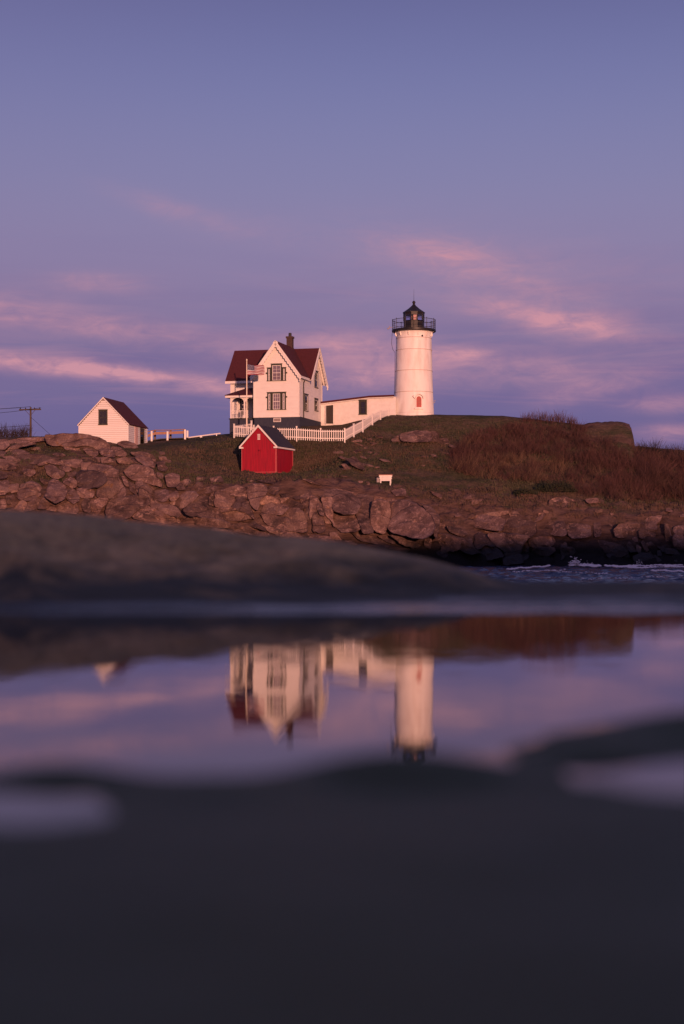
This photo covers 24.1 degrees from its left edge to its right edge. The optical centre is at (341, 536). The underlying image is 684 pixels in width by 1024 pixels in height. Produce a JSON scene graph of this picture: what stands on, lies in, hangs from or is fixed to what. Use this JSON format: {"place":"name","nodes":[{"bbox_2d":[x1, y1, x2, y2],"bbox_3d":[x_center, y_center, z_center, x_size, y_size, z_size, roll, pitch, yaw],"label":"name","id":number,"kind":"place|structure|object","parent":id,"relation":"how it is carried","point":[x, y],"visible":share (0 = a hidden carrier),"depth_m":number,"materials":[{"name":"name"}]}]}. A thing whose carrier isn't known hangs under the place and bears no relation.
{"place":"outdoors","nodes":[
{"label":"outdoors","id":0,"kind":"place"},
{"bbox_2d":[0,510,683,1023],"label":"shore rock","id":1,"kind":"object","parent":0,"point":[532,884],"visible":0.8,"depth_m":0.72,"materials":[{"name":"stone"}]},
{"bbox_2d":[0,611,683,825],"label":"pool water","id":2,"kind":"structure","parent":0,"point":[202,693],"depth_m":1.70,"materials":[{"name":"purple liquid"}]},
{"bbox_2d":[0,414,683,566],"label":"rocky hillside","id":3,"kind":"structure","parent":0,"point":[289,507],"depth_m":156.82,"materials":[{"name":"stone"}]},
{"bbox_2d":[0,424,15,436],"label":"bare shrub","id":4,"kind":"object","parent":3,"relation":"on","point":[2,431],"visible":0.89,"depth_m":176.67,"materials":[{"name":"brown plant"}]},
{"bbox_2d":[6,427,24,436],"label":"bare shrub","id":5,"kind":"object","parent":3,"relation":"on","point":[15,434],"visible":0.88,"depth_m":176.62,"materials":[{"name":"brown plant"}]},
{"bbox_2d":[15,422,35,436],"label":"bare shrub","id":6,"kind":"object","parent":3,"relation":"on","point":[25,433],"visible":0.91,"depth_m":176.63,"materials":[{"name":"brown plant"}]},
{"bbox_2d":[19,407,40,436],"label":"utility pole","id":7,"kind":"object","parent":3,"relation":"on","point":[31,413],"visible":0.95,"depth_m":185.89,"materials":[{"name":"brown wood"}]},
{"bbox_2d":[44,479,67,502],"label":"boulder","id":8,"kind":"object","parent":3,"relation":"on","point":[56,491],"visible":1,"depth_m":153.91,"materials":[{"name":"stone"}]},
{"bbox_2d":[63,477,76,487],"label":"boulder","id":9,"kind":"object","parent":3,"relation":"on","point":[70,482],"visible":1,"depth_m":155.80,"materials":[{"name":"stone"}]},
{"bbox_2d":[77,397,148,444],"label":"clapboard shed","id":10,"kind":"structure","parent":3,"relation":"on","point":[110,420],"depth_m":170.60,"materials":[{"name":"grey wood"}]},
{"bbox_2d":[98,409,107,424],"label":"window","id":11,"kind":"structure","parent":10,"relation":"in","point":[102,413],"depth_m":170.48,"materials":[{"name":"grey glass"}]},
{"bbox_2d":[135,427,137,444],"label":"door","id":12,"kind":"structure","parent":10,"relation":"in","point":[136,428],"depth_m":172.62,"materials":[{"name":"white wood"}]},
{"bbox_2d":[140,428,143,443],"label":"window","id":13,"kind":"structure","parent":10,"relation":"in","point":[141,429],"depth_m":174.53,"materials":[{"name":"grey glass"}]},
{"bbox_2d":[124,464,162,486],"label":"boulder","id":14,"kind":"object","parent":3,"relation":"on","point":[139,472],"visible":1,"depth_m":156.55,"materials":[{"name":"stone"}]},
{"bbox_2d":[132,506,180,524],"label":"boulder","id":15,"kind":"object","parent":3,"relation":"on","point":[149,514],"visible":0.94,"depth_m":152.24,"materials":[{"name":"stone"}]},
{"bbox_2d":[148,429,188,441],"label":"fence","id":16,"kind":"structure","parent":3,"relation":"on","point":[171,432],"depth_m":178.15,"materials":[{"name":"white paint"}]},
{"bbox_2d":[176,482,185,489],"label":"stone","id":17,"kind":"object","parent":3,"relation":"on","point":[180,486],"visible":1,"depth_m":154.99,"materials":[{"name":"stone"}]},
{"bbox_2d":[188,433,220,437],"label":"pipe rail","id":18,"kind":"object","parent":3,"relation":"on","point":[200,436],"visible":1,"depth_m":179.09,"materials":[{"name":"white paint"}]},
{"bbox_2d":[246,359,246,437],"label":"flagpole","id":19,"kind":"object","parent":3,"relation":"on","point":[246,393],"visible":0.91,"depth_m":173.55,"materials":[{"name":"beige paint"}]},
{"bbox_2d":[247,364,264,374],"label":"national flag","id":20,"kind":"object","parent":19,"relation":"attached to","point":[255,369],"visible":1,"depth_m":173.51,"materials":[{"name":"multicoloured fabric"}]},
{"bbox_2d":[239,425,294,473],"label":"red shed","id":21,"kind":"structure","parent":3,"relation":"on","point":[267,449],"depth_m":165.77,"materials":[{"name":"paint"}]},
{"bbox_2d":[246,453,271,471],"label":"door","id":22,"kind":"structure","parent":21,"relation":"in","point":[258,462],"depth_m":165.56,"materials":[{"name":"red paint"}]},
{"bbox_2d":[225,333,327,433],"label":"keepers house","id":23,"kind":"structure","parent":3,"relation":"on","point":[284,390],"depth_m":178.56,"materials":[{"name":"white paint"}]},
{"bbox_2d":[239,399,247,409],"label":"window","id":24,"kind":"structure","parent":23,"relation":"in","point":[241,400],"depth_m":181.97,"materials":[{"name":"grey glass"}]},
{"bbox_2d":[267,367,270,380],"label":"window shutter","id":25,"kind":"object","parent":23,"relation":"in","point":[268,368],"depth_m":177.49,"materials":[{"name":"grey wood"}]},
{"bbox_2d":[267,392,271,409],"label":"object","id":26,"kind":"structure","parent":23,"relation":"in","point":[269,395],"depth_m":177.49,"materials":[{"name":"grey wood"}]},
{"bbox_2d":[271,392,280,409],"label":"window","id":27,"kind":"structure","parent":23,"relation":"in","point":[276,396],"depth_m":177.32,"materials":[{"name":"grey"}]},
{"bbox_2d":[271,363,282,380],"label":"window","id":28,"kind":"structure","parent":23,"relation":"in","point":[276,368],"depth_m":177.27,"materials":[{"name":"grey"}]},
{"bbox_2d":[273,418,280,421],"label":"cellar window","id":29,"kind":"structure","parent":23,"relation":"in","point":[274,419],"depth_m":177.30,"materials":[{"name":"white paint"}]},
{"bbox_2d":[281,392,285,409],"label":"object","id":30,"kind":"structure","parent":23,"relation":"in","point":[283,394],"depth_m":177.06,"materials":[{"name":"grey wood"}]},
{"bbox_2d":[282,367,285,380],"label":"window shutter","id":31,"kind":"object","parent":23,"relation":"in","point":[283,368],"depth_m":177.06,"materials":[{"name":"grey wood"}]},
{"bbox_2d":[304,393,308,411],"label":"window","id":32,"kind":"structure","parent":23,"relation":"in","point":[305,395],"depth_m":179.10,"materials":[{"name":"grey glass"}]},
{"bbox_2d":[314,371,318,388],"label":"window","id":33,"kind":"structure","parent":23,"relation":"in","point":[316,373],"depth_m":183.39,"materials":[{"name":"grey glass"}]},
{"bbox_2d":[314,398,318,411],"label":"window","id":34,"kind":"structure","parent":23,"relation":"in","point":[315,399],"depth_m":183.01,"materials":[{"name":"grey glass"}]},
{"bbox_2d":[233,410,389,442],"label":"picket fence","id":35,"kind":"object","parent":3,"relation":"on","point":[356,426],"visible":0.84,"depth_m":173.13,"materials":[{"name":"white paint"}]},
{"bbox_2d":[303,479,319,484],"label":"boulder","id":36,"kind":"object","parent":3,"relation":"on","point":[310,481],"visible":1,"depth_m":156.24,"materials":[{"name":"stone"}]},
{"bbox_2d":[312,512,319,532],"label":"boulder","id":37,"kind":"object","parent":3,"relation":"on","point":[316,515],"visible":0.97,"depth_m":152.77,"materials":[{"name":"stone"}]},
{"bbox_2d":[0,415,683,510],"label":"grass","id":38,"kind":"structure","parent":3,"relation":"on","point":[336,465],"depth_m":166.21,"materials":[{"name":"plant"}]},
{"bbox_2d":[346,457,364,469],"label":"boulder","id":39,"kind":"object","parent":3,"relation":"on","point":[355,462],"visible":1,"depth_m":164.76,"materials":[{"name":"stone"}]},
{"bbox_2d":[320,395,395,425],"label":"covered passage","id":40,"kind":"object","parent":3,"relation":"on","point":[342,411],"visible":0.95,"depth_m":184.02,"materials":[{"name":"white paint"}]},
{"bbox_2d":[325,405,333,423],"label":"door","id":41,"kind":"structure","parent":40,"relation":"in","point":[329,410],"depth_m":184.88,"materials":[{"name":"white paint"}]},
{"bbox_2d":[358,400,366,414],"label":"window","id":42,"kind":"structure","parent":40,"relation":"in","point":[362,403],"depth_m":183.57,"materials":[{"name":"grey glass"}]},
{"bbox_2d":[370,499,390,533],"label":"boulder","id":43,"kind":"object","parent":3,"relation":"on","point":[380,514],"visible":1,"depth_m":152.83,"materials":[{"name":"stone"}]},
{"bbox_2d":[379,475,391,484],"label":"garden bench","id":44,"kind":"object","parent":3,"relation":"on","point":[385,477],"visible":0.94,"depth_m":161.80,"materials":[{"name":"white paint"}]},
{"bbox_2d":[387,301,435,414],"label":"lighthouse","id":45,"kind":"object","parent":3,"relation":"on","point":[413,384],"visible":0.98,"depth_m":182.50,"materials":[{"name":"paint"}]},
{"bbox_2d":[413,393,424,408],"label":"window","id":46,"kind":"structure","parent":45,"relation":"in","point":[418,399],"depth_m":181.92,"materials":[{"name":"paint"}]},
{"bbox_2d":[387,499,435,538],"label":"boulder","id":47,"kind":"object","parent":3,"relation":"on","point":[411,519],"visible":1,"depth_m":151.53,"materials":[{"name":"stone"}]},
{"bbox_2d":[470,514,505,530],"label":"boulder","id":48,"kind":"object","parent":3,"relation":"on","point":[489,522],"visible":1,"depth_m":155.04,"materials":[{"name":"stone"}]},
{"bbox_2d":[487,532,530,556],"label":"boulder","id":49,"kind":"object","parent":3,"relation":"on","point":[508,544],"visible":1,"depth_m":153.11,"materials":[{"name":"stone"}]},
{"bbox_2d":[353,441,683,526],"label":"dead weeds","id":50,"kind":"object","parent":3,"relation":"on","point":[434,469],"visible":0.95,"depth_m":160.79,"materials":[{"name":"brown plant"}]},
{"bbox_2d":[502,516,536,536],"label":"boulder","id":51,"kind":"object","parent":3,"relation":"on","point":[518,525],"visible":0.94,"depth_m":155.21,"materials":[{"name":"stone"}]},
{"bbox_2d":[514,487,538,493],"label":"evergreen bush","id":52,"kind":"object","parent":3,"relation":"on","point":[521,490],"visible":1,"depth_m":161.45,"materials":[{"name":"green plant"}]},
{"bbox_2d":[520,412,535,421],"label":"bare shrub","id":53,"kind":"object","parent":3,"relation":"on","point":[526,418],"visible":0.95,"depth_m":178.62,"materials":[{"name":"brown plant"}]},
{"bbox_2d":[529,409,547,421],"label":"bare shrub","id":54,"kind":"object","parent":3,"relation":"on","point":[539,417],"visible":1,"depth_m":178.73,"materials":[{"name":"brown plant"}]},
{"bbox_2d":[538,412,559,422],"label":"bare shrub","id":55,"kind":"object","parent":3,"relation":"on","point":[554,421],"visible":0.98,"depth_m":178.77,"materials":[{"name":"brown plant"}]},
{"bbox_2d":[534,479,577,491],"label":"evergreen bush","id":56,"kind":"object","parent":3,"relation":"on","point":[562,485],"visible":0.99,"depth_m":162.73,"materials":[{"name":"green plant"}]},
{"bbox_2d":[548,409,572,422],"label":"bare shrub","id":57,"kind":"object","parent":3,"relation":"on","point":[562,420],"visible":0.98,"depth_m":179.21,"materials":[{"name":"brown plant"}]},
{"bbox_2d":[549,497,575,506],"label":"outcrop","id":58,"kind":"object","parent":3,"relation":"on","point":[565,501],"visible":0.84,"depth_m":160.66,"materials":[{"name":"stone"}]},
{"bbox_2d":[443,414,683,501],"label":"thicket","id":59,"kind":"object","parent":3,"relation":"on","point":[463,460],"visible":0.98,"depth_m":169.41,"materials":[{"name":"brown plant"}]},
{"bbox_2d":[564,416,577,424],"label":"bare shrub","id":60,"kind":"object","parent":3,"relation":"on","point":[570,422],"visible":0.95,"depth_m":178.46,"materials":[{"name":"brown plant"}]},
{"bbox_2d":[631,440,648,452],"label":"bare shrub","id":61,"kind":"object","parent":3,"relation":"on","point":[643,446],"visible":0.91,"depth_m":174.13,"materials":[{"name":"brown plant"}]},
{"bbox_2d":[642,437,665,453],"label":"bare shrub","id":62,"kind":"object","parent":3,"relation":"on","point":[653,447],"visible":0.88,"depth_m":173.59,"materials":[{"name":"brown plant"}]},
{"bbox_2d":[657,443,673,453],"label":"bare shrub","id":63,"kind":"object","parent":3,"relation":"on","point":[666,449],"visible":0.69,"depth_m":173.61,"materials":[{"name":"brown plant"}]},
{"bbox_2d":[667,441,683,456],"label":"bare shrub","id":64,"kind":"object","parent":3,"relation":"on","point":[677,449],"visible":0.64,"depth_m":173.69,"materials":[{"name":"brown plant"}]},
{"bbox_2d":[0,0,683,449],"label":"sky","id":65,"kind":"structure","parent":0,"point":[186,185],"materials":[{"name":"purple"}]},
{"bbox_2d":[455,565,683,581],"bbox_3d":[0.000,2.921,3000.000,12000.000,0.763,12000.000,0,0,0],"label":"sea","id":66,"kind":"structure","parent":0,"point":[572,574],"depth_m":118.99,"materials":[{"name":"blue liquid"}]},
{"bbox_2d":[507,556,683,579],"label":"sea foam","id":67,"kind":"object","parent":66,"relation":"on","point":[571,564],"visible":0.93,"depth_m":141.50,"materials":[{"name":"white"}]}
]}

